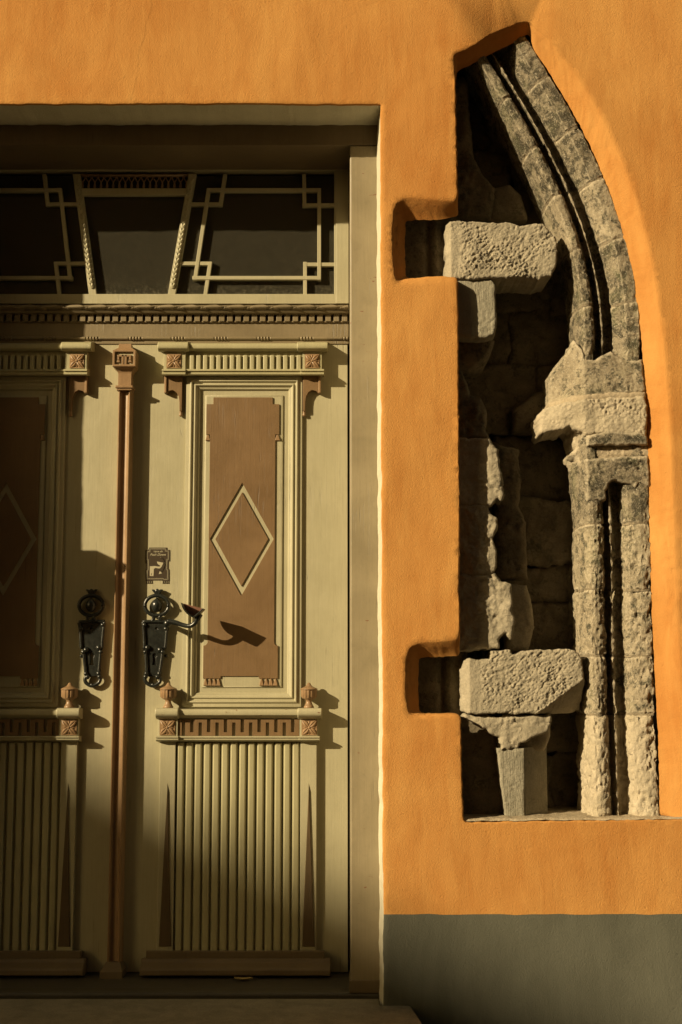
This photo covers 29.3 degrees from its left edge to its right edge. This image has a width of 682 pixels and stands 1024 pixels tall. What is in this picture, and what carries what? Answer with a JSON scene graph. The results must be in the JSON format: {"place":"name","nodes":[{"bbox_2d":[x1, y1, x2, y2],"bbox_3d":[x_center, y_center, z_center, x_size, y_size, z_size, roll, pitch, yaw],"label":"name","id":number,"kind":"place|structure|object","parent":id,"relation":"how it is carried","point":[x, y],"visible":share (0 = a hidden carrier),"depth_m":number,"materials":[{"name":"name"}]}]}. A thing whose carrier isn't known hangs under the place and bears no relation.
{"place":"outdoors","nodes":[
{"label":"outdoors","id":0,"kind":"place"},
{"bbox_2d":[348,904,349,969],"bbox_3d":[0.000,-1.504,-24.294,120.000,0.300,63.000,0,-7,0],"label":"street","id":1,"kind":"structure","parent":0,"point":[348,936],"depth_m":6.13,"materials":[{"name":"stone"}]},
{"bbox_2d":[0,999,421,1023],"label":"doorstep","id":2,"kind":"object","parent":1,"relation":"on","point":[193,1011],"visible":1,"depth_m":3.98,"materials":[{"name":"stone"}]},
{"bbox_2d":[0,0,681,1023],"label":"house wall","id":3,"kind":"structure","parent":1,"relation":"on","point":[564,914],"depth_m":4.36,"materials":[{"name":"orange paint"}]},
{"bbox_2d":[0,125,379,998],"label":"door frame","id":4,"kind":"object","parent":3,"relation":"attached to","point":[352,149],"visible":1,"depth_m":4.54,"materials":[{"name":"beige paint"}]},
{"bbox_2d":[0,342,138,978],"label":"door leaf","id":5,"kind":"object","parent":4,"relation":"attached to","point":[66,434],"visible":1,"depth_m":4.57,"materials":[{"name":"beige paint"}]},
{"bbox_2d":[0,170,348,304],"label":"transom window","id":6,"kind":"structure","parent":4,"relation":"attached to","point":[340,264],"depth_m":4.75,"materials":[{"name":"beige paint"}]},
{"bbox_2d":[123,342,347,975],"bbox_3d":[-0.371,0.479,4.535,0.791,2.214,0.200,0,-7,0],"label":"door leaf","id":7,"kind":"object","parent":4,"relation":"attached to","point":[236,848],"visible":0.99,"depth_m":4.57,"materials":[{"name":"beige paint"}]},
{"bbox_2d":[145,548,169,583],"bbox_3d":[-0.649,0.190,4.619,0.088,0.128,0.003,0,-7,0],"label":"push down sign","id":8,"kind":"object","parent":7,"relation":"attached to","point":[157,560],"visible":1,"depth_m":4.62,"materials":[{"name":"brown"}]},
{"bbox_2d":[234,977,252,979],"bbox_3d":[-0.325,1.552,4.346,0.062,0.010,0.022,0,-7,0],"label":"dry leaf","id":9,"kind":"object","parent":4,"relation":"on","point":[243,978],"visible":1,"depth_m":4.35,"materials":[{"name":"brown plant"}]},
{"bbox_2d":[453,76,543,813],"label":"stone pier","id":10,"kind":"structure","parent":3,"relation":"on","point":[494,608],"depth_m":4.36,"materials":[{"name":"stone"}]},
{"bbox_2d":[443,221,557,294],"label":"stone block","id":11,"kind":"structure","parent":10,"relation":"on","point":[506,257],"depth_m":4.37,"materials":[{"name":"stone"}]},
{"bbox_2d":[459,649,584,714],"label":"stone block","id":12,"kind":"structure","parent":10,"relation":"on","point":[538,681],"depth_m":4.21,"materials":[{"name":"stone"}]},
{"bbox_2d":[460,713,551,815],"bbox_3d":[0.538,0.826,4.288,0.300,0.337,0.209,0,-7,0],"label":"stone post","id":13,"kind":"object","parent":3,"relation":"on","point":[520,749],"visible":0.97,"depth_m":4.21,"materials":[{"name":"stone"}]},
{"bbox_2d":[405,35,658,807],"bbox_3d":[0.714,-0.284,4.561,1.062,3.040,0.340,0,-7,0],"label":"niche masonry","id":14,"kind":"object","parent":3,"relation":"attached to","point":[530,346],"visible":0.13,"depth_m":4.59,"materials":[{"name":"stone"}]},
{"bbox_2d":[457,36,659,816],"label":"stone arch","id":15,"kind":"structure","parent":3,"relation":"on","point":[592,414],"depth_m":4.33,"materials":[{"name":"stone"}]}
]}

